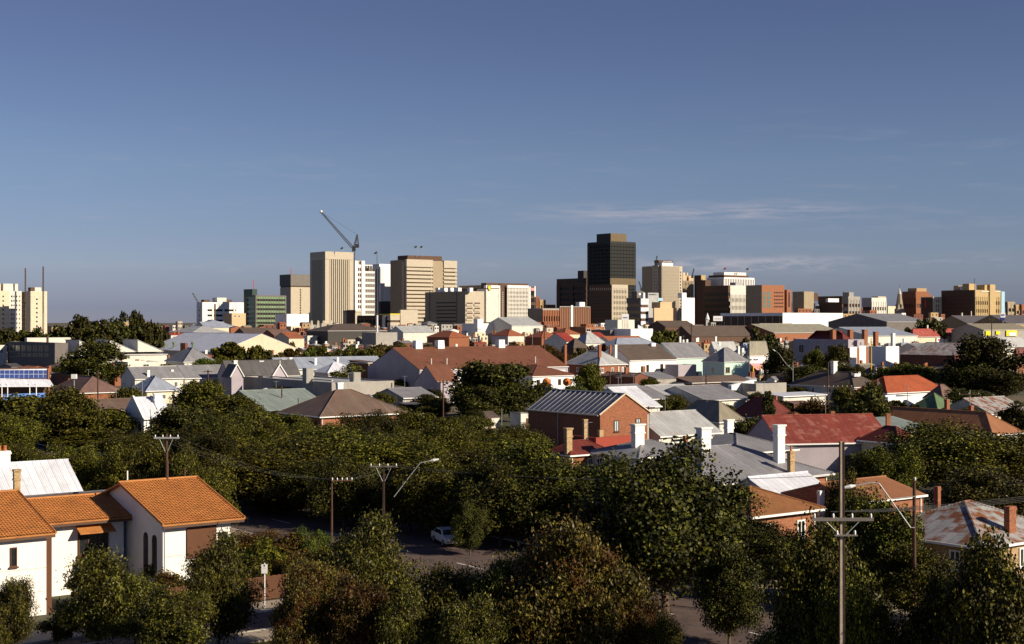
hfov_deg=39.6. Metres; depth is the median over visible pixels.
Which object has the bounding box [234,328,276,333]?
house
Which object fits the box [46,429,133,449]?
tree
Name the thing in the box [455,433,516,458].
tree
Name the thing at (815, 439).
house
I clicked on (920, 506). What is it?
power line
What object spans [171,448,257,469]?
tree
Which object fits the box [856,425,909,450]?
house
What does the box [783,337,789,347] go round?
cottage
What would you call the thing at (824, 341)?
house
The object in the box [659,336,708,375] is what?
house
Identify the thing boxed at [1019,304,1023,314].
office tower
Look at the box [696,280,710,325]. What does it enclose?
office tower
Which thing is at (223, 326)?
house
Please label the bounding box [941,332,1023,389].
tree
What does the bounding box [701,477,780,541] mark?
tree
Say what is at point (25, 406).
tree
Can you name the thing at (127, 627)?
gum tree
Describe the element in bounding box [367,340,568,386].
warehouse
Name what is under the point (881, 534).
tree
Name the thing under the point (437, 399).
tree
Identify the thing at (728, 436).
house
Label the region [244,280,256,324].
office tower
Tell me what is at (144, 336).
tree
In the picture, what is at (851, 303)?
office tower
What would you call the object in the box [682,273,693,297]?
office tower
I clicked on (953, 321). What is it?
church hall
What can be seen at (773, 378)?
garden shed
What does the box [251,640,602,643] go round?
verge
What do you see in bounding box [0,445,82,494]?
house
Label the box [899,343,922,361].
house
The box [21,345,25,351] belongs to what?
window
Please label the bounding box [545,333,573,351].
house
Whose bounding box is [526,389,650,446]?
brick building
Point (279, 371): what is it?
gable wing
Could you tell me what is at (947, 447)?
tree
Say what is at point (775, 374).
cottage
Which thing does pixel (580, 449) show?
house
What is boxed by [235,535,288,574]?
shrub
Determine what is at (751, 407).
house
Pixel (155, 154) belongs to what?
sky
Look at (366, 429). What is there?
tree
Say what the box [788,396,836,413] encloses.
tree
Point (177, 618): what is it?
gum tree
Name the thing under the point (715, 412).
house
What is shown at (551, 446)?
tree
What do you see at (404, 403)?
garden shed
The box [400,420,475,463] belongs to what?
tree
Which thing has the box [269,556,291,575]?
tree
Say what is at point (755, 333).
tree
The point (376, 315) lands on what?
flagpole
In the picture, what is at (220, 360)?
tree
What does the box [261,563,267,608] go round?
street sign
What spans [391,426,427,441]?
tree
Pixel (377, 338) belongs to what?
house
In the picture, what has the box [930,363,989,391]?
tree
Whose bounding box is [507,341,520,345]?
gum tree
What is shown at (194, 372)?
terrace house
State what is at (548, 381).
ball ornament
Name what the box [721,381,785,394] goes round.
yard building
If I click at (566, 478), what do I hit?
power line
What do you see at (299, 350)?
willow tree
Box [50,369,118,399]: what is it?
house
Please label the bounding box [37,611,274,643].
road
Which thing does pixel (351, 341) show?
shop building
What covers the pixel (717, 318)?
billboard
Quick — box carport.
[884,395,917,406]
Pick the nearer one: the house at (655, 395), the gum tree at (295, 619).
the gum tree at (295, 619)
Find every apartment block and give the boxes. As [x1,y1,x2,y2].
[0,284,21,331]
[26,287,46,333]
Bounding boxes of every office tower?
[197,298,243,322]
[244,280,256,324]
[247,295,285,327]
[280,268,309,322]
[310,251,353,324]
[343,310,360,323]
[355,261,374,314]
[357,314,389,327]
[373,264,389,313]
[387,310,417,325]
[390,255,456,323]
[459,285,480,290]
[477,283,528,321]
[528,308,558,327]
[529,286,535,307]
[535,296,538,307]
[539,300,545,307]
[556,271,586,307]
[559,302,590,328]
[587,233,635,305]
[589,285,627,323]
[626,291,643,328]
[640,293,648,325]
[642,260,681,320]
[647,293,662,324]
[652,302,676,322]
[678,293,694,324]
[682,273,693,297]
[694,275,705,324]
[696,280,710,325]
[704,285,729,325]
[707,272,754,306]
[729,282,745,312]
[746,285,783,312]
[784,290,790,312]
[793,291,817,312]
[818,296,842,312]
[826,292,859,313]
[862,296,886,313]
[902,288,931,315]
[921,297,941,318]
[941,284,1000,318]
[1001,291,1004,312]
[1005,302,1014,314]
[1013,305,1019,314]
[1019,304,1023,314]
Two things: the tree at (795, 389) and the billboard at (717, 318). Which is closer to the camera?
the tree at (795, 389)
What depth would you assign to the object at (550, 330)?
1143.73 m
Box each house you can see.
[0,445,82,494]
[12,469,106,497]
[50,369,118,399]
[93,398,130,411]
[120,366,184,393]
[125,380,166,433]
[132,375,179,403]
[164,347,213,365]
[169,326,227,333]
[176,364,220,384]
[196,322,228,332]
[216,357,300,389]
[233,381,315,411]
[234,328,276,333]
[263,329,289,337]
[274,332,303,347]
[277,373,409,427]
[314,362,350,376]
[362,332,396,347]
[371,387,438,405]
[389,326,434,342]
[427,331,468,346]
[491,329,524,344]
[519,364,576,388]
[525,331,552,345]
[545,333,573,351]
[547,419,603,467]
[552,328,579,338]
[561,338,588,359]
[563,343,627,377]
[578,332,604,346]
[587,337,680,350]
[589,423,687,469]
[592,332,604,337]
[600,336,640,341]
[601,384,640,390]
[602,377,662,411]
[604,343,677,372]
[620,424,834,485]
[631,374,667,400]
[645,372,683,395]
[648,321,694,331]
[649,409,723,443]
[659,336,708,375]
[665,384,747,408]
[676,325,753,342]
[681,419,799,458]
[683,386,744,431]
[701,347,750,376]
[708,337,736,355]
[735,343,748,358]
[735,381,792,420]
[737,471,819,494]
[741,485,825,536]
[746,392,890,471]
[759,323,791,323]
[782,475,934,534]
[787,361,871,398]
[793,330,867,365]
[856,375,937,401]
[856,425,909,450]
[890,399,1023,440]
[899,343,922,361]
[908,486,1023,590]
[914,393,951,408]
[922,384,951,398]
[941,396,1022,418]
[997,337,1023,353]
[1014,348,1023,373]
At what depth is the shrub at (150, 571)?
103.45 m
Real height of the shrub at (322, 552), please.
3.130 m
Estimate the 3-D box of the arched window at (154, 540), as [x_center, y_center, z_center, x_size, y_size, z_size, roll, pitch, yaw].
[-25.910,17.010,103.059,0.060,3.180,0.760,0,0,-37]
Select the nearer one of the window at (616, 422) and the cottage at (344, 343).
the window at (616, 422)
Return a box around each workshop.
[7,341,67,367]
[591,330,613,335]
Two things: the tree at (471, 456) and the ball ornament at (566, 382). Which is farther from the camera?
the ball ornament at (566, 382)
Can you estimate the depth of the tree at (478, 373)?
286.07 m
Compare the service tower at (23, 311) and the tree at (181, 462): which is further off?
the service tower at (23, 311)
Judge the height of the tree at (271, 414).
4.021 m
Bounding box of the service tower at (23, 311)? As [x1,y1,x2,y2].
[22,292,25,329]
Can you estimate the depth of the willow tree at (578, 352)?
591.25 m
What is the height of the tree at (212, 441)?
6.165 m
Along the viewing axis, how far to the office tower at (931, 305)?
1274.62 m
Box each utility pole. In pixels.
[94,371,100,398]
[154,434,178,477]
[263,386,282,397]
[331,477,352,544]
[370,458,438,514]
[437,380,448,417]
[605,371,615,384]
[812,441,873,643]
[827,362,828,404]
[828,385,851,405]
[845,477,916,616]
[870,338,871,372]
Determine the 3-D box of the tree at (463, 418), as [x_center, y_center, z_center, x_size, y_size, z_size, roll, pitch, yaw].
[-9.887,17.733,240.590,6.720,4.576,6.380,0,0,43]
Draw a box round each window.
[9,547,18,568]
[15,345,19,351]
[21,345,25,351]
[27,345,31,351]
[38,345,42,351]
[44,345,48,351]
[78,532,108,556]
[143,532,147,571]
[152,535,156,578]
[587,458,591,466]
[613,420,619,432]
[725,367,730,373]
[750,369,764,379]
[788,292,789,306]
[797,519,805,535]
[799,345,803,352]
[845,455,852,464]
[949,549,960,571]
[1019,547,1023,566]
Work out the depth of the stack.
561.24 m
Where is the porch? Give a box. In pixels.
[665,364,695,376]
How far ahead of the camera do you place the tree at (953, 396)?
298.53 m
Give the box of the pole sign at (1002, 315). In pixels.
[1000,313,1004,322]
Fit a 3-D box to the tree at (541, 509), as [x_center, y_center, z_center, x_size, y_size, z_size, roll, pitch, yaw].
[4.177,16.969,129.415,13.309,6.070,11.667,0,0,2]
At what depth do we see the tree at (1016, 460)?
169.50 m
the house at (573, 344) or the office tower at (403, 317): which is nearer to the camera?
the house at (573, 344)
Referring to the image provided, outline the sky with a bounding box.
[0,0,1023,322]
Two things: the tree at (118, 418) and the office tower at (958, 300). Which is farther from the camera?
the office tower at (958, 300)
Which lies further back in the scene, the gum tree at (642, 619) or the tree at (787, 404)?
the tree at (787, 404)
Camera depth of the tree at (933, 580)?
68.87 m
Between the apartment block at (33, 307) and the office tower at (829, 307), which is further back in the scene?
the office tower at (829, 307)
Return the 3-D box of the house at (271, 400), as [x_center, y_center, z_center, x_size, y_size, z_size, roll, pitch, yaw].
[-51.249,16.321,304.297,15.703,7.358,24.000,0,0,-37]
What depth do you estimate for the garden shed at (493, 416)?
268.31 m
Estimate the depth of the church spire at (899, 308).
1297.61 m
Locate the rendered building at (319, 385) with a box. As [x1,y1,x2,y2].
[243,374,393,396]
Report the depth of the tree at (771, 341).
497.85 m
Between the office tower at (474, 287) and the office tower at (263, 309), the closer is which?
the office tower at (263, 309)
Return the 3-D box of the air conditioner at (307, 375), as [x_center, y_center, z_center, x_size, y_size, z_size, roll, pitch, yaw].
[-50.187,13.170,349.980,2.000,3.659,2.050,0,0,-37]
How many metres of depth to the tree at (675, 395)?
319.30 m
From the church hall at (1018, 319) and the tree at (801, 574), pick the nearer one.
the tree at (801, 574)
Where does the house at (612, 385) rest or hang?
on the ground
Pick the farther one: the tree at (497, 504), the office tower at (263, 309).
the office tower at (263, 309)
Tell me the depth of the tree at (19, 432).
198.36 m
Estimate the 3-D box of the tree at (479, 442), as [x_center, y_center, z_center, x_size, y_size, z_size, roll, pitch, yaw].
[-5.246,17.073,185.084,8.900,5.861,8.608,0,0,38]
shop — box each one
[570,327,603,335]
[605,320,633,329]
[746,341,768,380]
[951,323,1023,341]
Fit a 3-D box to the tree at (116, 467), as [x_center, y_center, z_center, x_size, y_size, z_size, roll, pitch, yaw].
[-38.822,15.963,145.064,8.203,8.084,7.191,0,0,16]
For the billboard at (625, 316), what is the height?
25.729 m
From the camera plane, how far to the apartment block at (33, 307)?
1238.87 m
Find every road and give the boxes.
[33,444,901,643]
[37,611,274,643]
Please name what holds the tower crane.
on the ground
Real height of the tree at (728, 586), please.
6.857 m
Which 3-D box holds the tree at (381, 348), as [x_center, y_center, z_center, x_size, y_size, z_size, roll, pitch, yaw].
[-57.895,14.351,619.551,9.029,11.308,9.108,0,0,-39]
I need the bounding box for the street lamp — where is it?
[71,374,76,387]
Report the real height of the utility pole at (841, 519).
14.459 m
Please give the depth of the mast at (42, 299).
1227.45 m
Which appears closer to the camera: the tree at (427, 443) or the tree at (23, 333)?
the tree at (427, 443)
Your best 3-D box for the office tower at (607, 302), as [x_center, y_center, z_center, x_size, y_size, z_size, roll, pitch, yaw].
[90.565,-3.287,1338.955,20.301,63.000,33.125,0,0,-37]
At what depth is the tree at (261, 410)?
273.05 m
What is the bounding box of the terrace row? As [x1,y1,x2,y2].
[270,356,378,374]
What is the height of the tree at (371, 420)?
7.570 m
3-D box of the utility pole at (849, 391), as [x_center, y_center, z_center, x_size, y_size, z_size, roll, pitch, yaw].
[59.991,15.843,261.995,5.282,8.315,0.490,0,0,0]
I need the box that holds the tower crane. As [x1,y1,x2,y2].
[320,210,358,309]
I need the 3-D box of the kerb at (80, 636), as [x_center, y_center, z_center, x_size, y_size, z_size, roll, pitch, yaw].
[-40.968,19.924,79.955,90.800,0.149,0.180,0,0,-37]
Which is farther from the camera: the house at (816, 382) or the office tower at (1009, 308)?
the office tower at (1009, 308)
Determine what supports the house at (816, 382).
on the ground
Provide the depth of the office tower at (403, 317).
1197.25 m
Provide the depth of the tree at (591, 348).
527.31 m
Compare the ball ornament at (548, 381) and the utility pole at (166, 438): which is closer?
the utility pole at (166, 438)
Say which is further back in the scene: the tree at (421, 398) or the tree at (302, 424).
the tree at (421, 398)
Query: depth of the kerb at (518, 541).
129.00 m
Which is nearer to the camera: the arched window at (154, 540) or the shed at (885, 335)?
the arched window at (154, 540)
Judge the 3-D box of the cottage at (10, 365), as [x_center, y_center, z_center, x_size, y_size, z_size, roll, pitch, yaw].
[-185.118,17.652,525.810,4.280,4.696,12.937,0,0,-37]
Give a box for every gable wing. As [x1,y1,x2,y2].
[221,360,244,395]
[270,364,287,377]
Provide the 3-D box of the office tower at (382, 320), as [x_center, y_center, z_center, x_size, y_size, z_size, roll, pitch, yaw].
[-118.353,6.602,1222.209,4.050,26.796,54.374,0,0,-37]
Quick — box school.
[0,367,52,399]
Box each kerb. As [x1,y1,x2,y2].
[15,589,417,643]
[36,443,906,620]
[210,627,271,636]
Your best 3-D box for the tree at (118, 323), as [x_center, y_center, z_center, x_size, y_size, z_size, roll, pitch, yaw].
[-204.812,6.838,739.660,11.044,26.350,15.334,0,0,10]
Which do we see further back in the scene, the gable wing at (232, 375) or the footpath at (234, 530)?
the gable wing at (232, 375)
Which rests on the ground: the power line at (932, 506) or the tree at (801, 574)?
the tree at (801, 574)
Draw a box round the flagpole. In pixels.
[374,251,377,331]
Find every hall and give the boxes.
[189,320,232,326]
[462,319,492,335]
[490,317,542,333]
[938,311,986,327]
[972,315,1023,326]
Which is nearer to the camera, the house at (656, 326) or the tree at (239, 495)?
the tree at (239, 495)
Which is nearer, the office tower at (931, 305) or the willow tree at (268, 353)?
the willow tree at (268, 353)
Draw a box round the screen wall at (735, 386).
[728,379,753,392]
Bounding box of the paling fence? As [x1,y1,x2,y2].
[168,561,400,599]
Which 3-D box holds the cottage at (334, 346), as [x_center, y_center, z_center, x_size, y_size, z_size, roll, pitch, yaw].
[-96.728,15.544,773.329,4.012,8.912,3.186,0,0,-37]
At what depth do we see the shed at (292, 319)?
1186.05 m
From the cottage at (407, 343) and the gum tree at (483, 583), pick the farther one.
the cottage at (407, 343)
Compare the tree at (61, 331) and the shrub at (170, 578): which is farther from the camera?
the tree at (61, 331)
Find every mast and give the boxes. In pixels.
[42,266,43,333]
[974,278,974,315]
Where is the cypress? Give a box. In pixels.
[761,391,775,414]
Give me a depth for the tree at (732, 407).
277.67 m
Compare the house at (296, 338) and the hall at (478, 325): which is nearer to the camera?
the house at (296, 338)
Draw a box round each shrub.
[64,580,86,598]
[137,563,153,580]
[153,567,186,590]
[230,535,248,567]
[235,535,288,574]
[241,553,271,588]
[279,527,322,561]
[281,550,317,573]
[313,544,336,565]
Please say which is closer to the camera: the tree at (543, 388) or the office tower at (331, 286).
the tree at (543, 388)
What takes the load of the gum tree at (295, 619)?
on the verge
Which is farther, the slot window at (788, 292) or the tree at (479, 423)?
the slot window at (788, 292)
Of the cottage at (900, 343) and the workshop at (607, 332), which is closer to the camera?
the cottage at (900, 343)
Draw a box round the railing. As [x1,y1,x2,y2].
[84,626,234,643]
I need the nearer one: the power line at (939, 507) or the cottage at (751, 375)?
the power line at (939, 507)
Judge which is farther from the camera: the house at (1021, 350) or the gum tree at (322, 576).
the house at (1021, 350)
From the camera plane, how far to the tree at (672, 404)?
283.21 m
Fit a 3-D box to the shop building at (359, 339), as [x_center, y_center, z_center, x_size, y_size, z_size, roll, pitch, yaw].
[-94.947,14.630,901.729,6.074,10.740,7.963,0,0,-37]
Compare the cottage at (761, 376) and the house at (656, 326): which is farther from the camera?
the house at (656, 326)
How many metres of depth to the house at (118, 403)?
266.67 m
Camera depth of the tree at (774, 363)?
437.65 m
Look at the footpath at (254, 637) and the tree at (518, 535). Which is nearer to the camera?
the footpath at (254, 637)
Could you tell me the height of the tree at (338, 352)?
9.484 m
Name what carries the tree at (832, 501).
on the ground
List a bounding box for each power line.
[161,439,333,479]
[173,439,339,479]
[180,437,345,479]
[375,465,837,479]
[386,465,826,479]
[397,465,808,479]
[827,496,1023,511]
[845,498,1022,511]
[861,500,1019,511]
[878,501,1023,511]
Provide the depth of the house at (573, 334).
846.55 m
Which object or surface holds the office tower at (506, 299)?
on the ground
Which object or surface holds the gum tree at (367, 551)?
on the verge
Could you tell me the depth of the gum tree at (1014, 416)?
224.37 m
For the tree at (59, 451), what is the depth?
158.90 m
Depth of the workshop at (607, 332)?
872.84 m
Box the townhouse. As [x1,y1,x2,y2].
[0,461,245,616]
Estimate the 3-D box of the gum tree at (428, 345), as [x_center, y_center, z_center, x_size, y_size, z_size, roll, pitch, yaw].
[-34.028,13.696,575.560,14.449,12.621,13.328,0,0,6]
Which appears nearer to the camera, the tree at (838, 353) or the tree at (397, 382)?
the tree at (397, 382)
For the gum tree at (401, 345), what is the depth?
476.34 m
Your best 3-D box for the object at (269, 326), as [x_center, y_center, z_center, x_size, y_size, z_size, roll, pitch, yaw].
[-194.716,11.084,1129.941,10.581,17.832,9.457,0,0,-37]
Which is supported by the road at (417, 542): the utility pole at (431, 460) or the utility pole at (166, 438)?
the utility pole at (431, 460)
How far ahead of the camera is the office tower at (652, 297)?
1264.54 m
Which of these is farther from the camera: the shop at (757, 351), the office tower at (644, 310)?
the office tower at (644, 310)
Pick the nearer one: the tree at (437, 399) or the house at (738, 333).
the tree at (437, 399)
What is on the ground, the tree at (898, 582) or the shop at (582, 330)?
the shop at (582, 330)
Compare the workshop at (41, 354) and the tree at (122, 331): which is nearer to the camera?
the workshop at (41, 354)
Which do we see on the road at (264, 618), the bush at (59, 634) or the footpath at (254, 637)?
the bush at (59, 634)
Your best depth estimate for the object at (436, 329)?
1122.14 m
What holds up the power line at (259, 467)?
attached to the utility pole at (332, 480)
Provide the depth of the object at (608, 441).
183.68 m
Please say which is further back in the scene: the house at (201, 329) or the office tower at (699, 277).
the office tower at (699, 277)
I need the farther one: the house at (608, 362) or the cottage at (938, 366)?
the cottage at (938, 366)
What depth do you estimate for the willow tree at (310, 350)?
553.13 m
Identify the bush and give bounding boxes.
[33,612,81,643]
[327,362,365,378]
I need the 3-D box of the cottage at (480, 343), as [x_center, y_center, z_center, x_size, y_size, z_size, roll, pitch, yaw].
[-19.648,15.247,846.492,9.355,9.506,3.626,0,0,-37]
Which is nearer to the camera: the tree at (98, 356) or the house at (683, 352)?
the tree at (98, 356)
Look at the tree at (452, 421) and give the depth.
223.85 m
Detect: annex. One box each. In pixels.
[0,345,6,364]
[415,364,457,389]
[437,382,460,402]
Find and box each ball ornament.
[542,378,549,394]
[563,378,570,387]
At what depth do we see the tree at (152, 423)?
221.14 m
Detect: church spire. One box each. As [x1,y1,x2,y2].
[705,313,708,325]
[894,285,904,313]
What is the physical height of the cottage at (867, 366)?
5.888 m
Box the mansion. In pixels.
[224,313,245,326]
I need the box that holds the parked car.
[431,526,455,546]
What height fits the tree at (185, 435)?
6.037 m
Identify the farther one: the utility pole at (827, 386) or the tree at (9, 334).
the tree at (9, 334)
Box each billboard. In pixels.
[622,314,628,328]
[713,316,722,325]
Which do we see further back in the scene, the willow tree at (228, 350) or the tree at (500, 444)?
the willow tree at (228, 350)
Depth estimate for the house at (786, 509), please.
120.19 m
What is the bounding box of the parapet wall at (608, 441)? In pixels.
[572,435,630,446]
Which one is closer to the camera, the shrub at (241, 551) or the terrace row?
the shrub at (241, 551)
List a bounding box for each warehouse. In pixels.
[25,337,70,342]
[158,332,300,356]
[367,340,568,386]
[828,313,921,330]
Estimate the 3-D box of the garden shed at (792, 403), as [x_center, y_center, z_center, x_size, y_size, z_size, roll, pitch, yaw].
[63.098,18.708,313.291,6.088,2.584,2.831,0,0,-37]
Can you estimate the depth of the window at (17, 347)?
553.56 m
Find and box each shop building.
[169,330,181,338]
[303,335,317,343]
[347,339,354,345]
[355,337,361,343]
[471,335,477,342]
[478,336,487,344]
[487,331,495,344]
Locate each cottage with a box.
[0,363,21,367]
[17,365,44,367]
[46,364,60,370]
[51,369,76,385]
[107,364,120,385]
[330,342,337,349]
[340,338,348,348]
[351,341,363,348]
[393,338,411,346]
[471,340,486,345]
[599,367,648,384]
[638,366,675,383]
[694,338,700,346]
[701,340,710,352]
[745,372,756,380]
[757,369,768,381]
[766,372,788,381]
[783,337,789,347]
[841,332,878,366]
[854,360,873,374]
[869,333,898,366]
[874,362,885,367]
[895,339,906,346]
[933,364,950,368]
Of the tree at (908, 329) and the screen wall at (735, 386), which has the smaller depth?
the screen wall at (735, 386)
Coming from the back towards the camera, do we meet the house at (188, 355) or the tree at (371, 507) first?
the house at (188, 355)
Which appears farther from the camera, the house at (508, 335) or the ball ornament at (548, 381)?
the house at (508, 335)
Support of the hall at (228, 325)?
on the ground
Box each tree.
[0,327,20,342]
[0,335,6,344]
[0,391,48,424]
[0,410,53,448]
[0,441,52,461]
[0,574,40,643]
[14,447,47,461]
[16,329,33,340]
[22,441,102,460]
[24,327,46,341]
[33,384,109,442]
[45,543,159,643]
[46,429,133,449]
[47,324,71,337]
[51,366,65,372]
[54,338,130,382]
[58,438,126,490]
[67,314,91,336]
[70,325,99,343]
[80,406,140,438]
[83,438,145,490]
[84,430,164,455]
[91,318,109,330]
[91,324,118,342]
[94,568,169,643]
[104,386,144,398]
[108,311,127,328]
[108,324,141,344]
[121,436,177,479]
[123,578,219,643]
[128,309,144,332]
[130,329,153,344]
[140,319,165,347]
[141,416,161,431]
[144,405,215,443]
[157,443,208,477]
[160,329,169,340]
[160,426,214,459]
[167,379,229,408]
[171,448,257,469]
[174,404,257,438]
[174,523,272,643]
[176,429,243,465]
[182,450,240,526]
[189,391,263,418]
[190,357,217,364]
[203,432,332,511]
[210,341,248,359]
[214,421,291,452]
[215,357,232,363]
[218,409,275,427]
[225,494,250,503]
[231,528,302,565]
[241,345,264,359]
[249,420,296,447]
[255,407,268,413]
[256,457,331,517]
[263,349,279,359]
[263,421,402,478]
[264,412,278,417]
[267,573,330,643]
[268,413,315,432]
[269,549,368,643]
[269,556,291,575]
[272,385,291,388]
[278,348,299,356]
[284,417,322,439]
[294,524,332,559]
[295,347,303,354]
[298,347,318,356]
[304,447,380,527]
[310,346,329,356]
[310,468,392,521]
[315,568,393,643]
[317,421,356,434]
[319,352,337,356]
[321,503,430,602]
[330,349,345,355]
[335,409,409,435]
[339,422,390,438]
[342,347,356,355]
[357,348,382,357]
[360,430,464,478]
[368,464,437,531]
[370,342,386,354]
[370,577,442,643]
[374,391,397,404]
[385,345,395,352]
[385,451,469,534]
[387,408,436,431]
[388,443,495,485]
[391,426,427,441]
[393,378,408,386]
[395,341,408,346]
[397,404,420,412]
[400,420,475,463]
[403,437,454,462]
[409,558,484,642]
[410,394,436,403]
[415,401,451,417]
[418,416,467,431]
[422,342,434,346]
[428,592,513,643]
[429,396,453,409]
[430,389,442,396]
[438,414,474,431]
[444,358,551,414]
[444,452,560,545]
[449,384,512,417]
[450,498,490,554]
[454,438,592,536]
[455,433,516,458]
[458,426,500,442]
[459,430,498,449]
[459,558,520,643]
[464,415,495,432]
[465,409,488,418]
[467,463,484,483]
[481,543,554,640]
[486,531,540,536]
[487,483,576,539]
[490,380,541,417]
[491,503,656,643]
[492,422,544,442]
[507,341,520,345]
[508,437,554,458]
[510,429,553,448]
[519,450,647,530]
[536,382,557,396]
[540,344,556,354]
[546,441,559,448]
[553,350,573,362]
[564,385,587,390]
[564,492,596,538]
[567,433,757,613]
[571,360,607,391]
[572,347,586,358]
[587,345,596,350]
[591,556,661,643]
[601,343,607,351]
[609,591,662,643]
[639,378,660,385]
[643,606,688,643]
[650,331,666,343]
[656,395,691,410]
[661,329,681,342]
[664,393,686,400]
[688,535,769,643]
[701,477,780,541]
[713,509,777,563]
[725,404,736,410]
[733,414,760,434]
[738,521,816,580]
[739,325,767,344]
[739,620,808,643]
[746,391,763,400]
[754,502,893,643]
[756,332,779,356]
[760,344,796,376]
[777,400,793,409]
[781,364,826,382]
[786,386,810,391]
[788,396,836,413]
[800,481,930,597]
[802,347,826,366]
[811,559,915,643]
[812,468,872,535]
[820,343,850,370]
[829,382,855,411]
[835,406,860,413]
[835,447,902,478]
[838,365,871,377]
[846,378,892,416]
[847,440,930,490]
[852,414,1022,491]
[861,539,959,614]
[861,600,940,643]
[864,366,897,380]
[879,363,948,383]
[883,400,918,407]
[903,558,959,642]
[904,319,922,332]
[904,524,1023,643]
[920,318,947,341]
[923,464,1023,515]
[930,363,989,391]
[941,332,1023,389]
[941,388,993,402]
[957,406,981,410]
[966,429,1023,483]
[971,369,1023,396]
[972,389,993,395]
[993,400,1023,429]
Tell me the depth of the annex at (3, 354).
561.30 m
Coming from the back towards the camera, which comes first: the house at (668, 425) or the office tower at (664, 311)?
the office tower at (664, 311)
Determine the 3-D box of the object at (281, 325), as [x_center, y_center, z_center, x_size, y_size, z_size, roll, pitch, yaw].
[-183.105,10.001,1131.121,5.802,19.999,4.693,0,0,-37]
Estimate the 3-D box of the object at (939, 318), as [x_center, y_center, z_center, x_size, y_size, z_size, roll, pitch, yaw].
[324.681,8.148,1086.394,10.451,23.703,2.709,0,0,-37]
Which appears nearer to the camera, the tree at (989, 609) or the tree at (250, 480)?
the tree at (989, 609)
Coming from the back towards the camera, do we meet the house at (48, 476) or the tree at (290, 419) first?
the tree at (290, 419)
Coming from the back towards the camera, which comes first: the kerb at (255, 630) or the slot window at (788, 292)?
the slot window at (788, 292)
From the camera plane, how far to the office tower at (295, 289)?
1426.40 m
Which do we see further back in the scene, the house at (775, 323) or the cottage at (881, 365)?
the house at (775, 323)
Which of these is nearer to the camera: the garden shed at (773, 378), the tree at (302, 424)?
the tree at (302, 424)
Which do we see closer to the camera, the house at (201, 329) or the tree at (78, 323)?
the tree at (78, 323)
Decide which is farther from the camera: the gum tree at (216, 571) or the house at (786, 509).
the house at (786, 509)
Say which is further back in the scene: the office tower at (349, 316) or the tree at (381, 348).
the office tower at (349, 316)
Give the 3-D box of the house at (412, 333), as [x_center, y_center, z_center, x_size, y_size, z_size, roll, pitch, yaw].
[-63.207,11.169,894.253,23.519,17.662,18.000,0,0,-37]
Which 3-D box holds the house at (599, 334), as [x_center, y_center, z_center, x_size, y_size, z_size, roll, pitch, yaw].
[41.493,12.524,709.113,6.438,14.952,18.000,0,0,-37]
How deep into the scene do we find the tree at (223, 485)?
128.21 m
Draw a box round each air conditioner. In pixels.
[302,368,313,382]
[350,372,360,381]
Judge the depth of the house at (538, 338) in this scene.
796.39 m
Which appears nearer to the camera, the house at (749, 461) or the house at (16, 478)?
the house at (16, 478)
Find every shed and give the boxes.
[114,361,160,367]
[275,314,308,325]
[305,324,386,348]
[347,360,373,378]
[398,402,420,405]
[482,411,499,428]
[510,412,527,428]
[609,325,652,340]
[673,375,749,384]
[744,391,757,396]
[761,391,826,403]
[767,376,782,381]
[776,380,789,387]
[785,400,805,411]
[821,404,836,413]
[827,327,918,345]
[875,416,917,428]
[899,342,1006,366]
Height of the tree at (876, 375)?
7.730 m
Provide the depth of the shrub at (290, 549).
111.06 m
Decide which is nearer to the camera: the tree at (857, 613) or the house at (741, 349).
the tree at (857, 613)
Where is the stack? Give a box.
[180,343,187,350]
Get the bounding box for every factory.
[65,339,167,363]
[720,313,842,326]
[746,324,832,340]
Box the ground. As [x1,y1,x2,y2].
[28,323,1023,631]
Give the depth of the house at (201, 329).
913.66 m
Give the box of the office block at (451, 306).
[425,288,483,325]
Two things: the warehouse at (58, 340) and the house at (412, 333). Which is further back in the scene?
the house at (412, 333)
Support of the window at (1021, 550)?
in the house at (948, 530)
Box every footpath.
[20,580,425,642]
[35,441,911,618]
[199,629,274,643]
[230,528,418,579]

